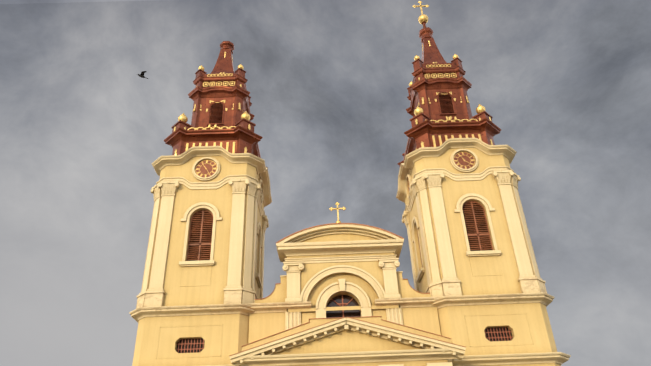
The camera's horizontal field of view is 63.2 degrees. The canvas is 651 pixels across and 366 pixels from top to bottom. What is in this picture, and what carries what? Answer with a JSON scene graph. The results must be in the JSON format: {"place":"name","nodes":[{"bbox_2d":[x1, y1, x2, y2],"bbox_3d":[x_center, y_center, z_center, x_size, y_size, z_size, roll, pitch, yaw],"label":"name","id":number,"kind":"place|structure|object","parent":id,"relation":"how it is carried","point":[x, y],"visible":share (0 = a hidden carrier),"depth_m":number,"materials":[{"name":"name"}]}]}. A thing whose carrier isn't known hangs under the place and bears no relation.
{"place":"outdoors","nodes":[
{"label":"outdoors","id":0,"kind":"place"},
{"bbox_2d":[138,71,147,78],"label":"bird","id":1,"kind":"object","parent":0,"point":[141,75],"depth_m":52.52},
{"bbox_2d":[0,0,650,365],"label":"sky","id":2,"kind":"structure","parent":0,"point":[566,84],"materials":[{"name":"grey"}]},
{"label":"ground","id":3,"kind":"structure","parent":0,"visible":0},
{"bbox_2d":[132,148,560,365],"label":"exterior walls","id":4,"kind":"structure","parent":3,"relation":"on","point":[226,336],"depth_m":28.74,"materials":[{"name":"yellow paint"}]},
{"bbox_2d":[164,22,500,167],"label":"spires","id":5,"kind":"object","parent":4,"relation":"on","point":[241,135],"depth_m":37.09,"materials":[{"name":"brown metal"}]},
{"bbox_2d":[174,1,492,222],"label":"gold ornaments","id":6,"kind":"object","parent":5,"relation":"attached to","point":[417,110],"depth_m":36.00,"materials":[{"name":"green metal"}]},
{"bbox_2d":[195,151,474,190],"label":"clock faces","id":7,"kind":"object","parent":4,"relation":"attached to","point":[209,167],"depth_m":33.03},
{"bbox_2d":[186,201,492,266],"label":"belfry shutters","id":8,"kind":"object","parent":4,"relation":"on","point":[198,245],"depth_m":30.90,"materials":[{"name":"brown wood"}]},
{"bbox_2d":[129,277,554,321],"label":"cornice","id":9,"kind":"structure","parent":4,"relation":"attached to","point":[445,293],"depth_m":28.40,"materials":[{"name":"beige paint"}]},
{"bbox_2d":[176,294,511,352],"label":"window grilles","id":10,"kind":"object","parent":4,"relation":"on","point":[345,304],"depth_m":27.80,"materials":[{"name":"brown metal"}]},
{"bbox_2d":[326,295,360,317],"bbox_3d":[0.976,7.271,28.949,1.900,2.380,0.001,-2,-31,-1],"label":"window glass","id":11,"kind":"object","parent":10,"relation":"attached to","point":[339,313],"depth_m":29.10,"materials":[{"name":"brown glass"}]},
{"bbox_2d":[176,94,512,352],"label":"dark recesses","id":12,"kind":"object","parent":4,"relation":"in","point":[192,346],"depth_m":31.04,"materials":[{"name":"black"}]},
{"bbox_2d":[230,223,464,355],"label":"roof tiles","id":13,"kind":"object","parent":4,"relation":"on","point":[342,317],"depth_m":26.62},
{"bbox_2d":[139,138,570,365],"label":"decorative trim","id":14,"kind":"structure","parent":4,"relation":"attached to","point":[507,178],"depth_m":30.10,"materials":[{"name":"beige paint"}]}
]}

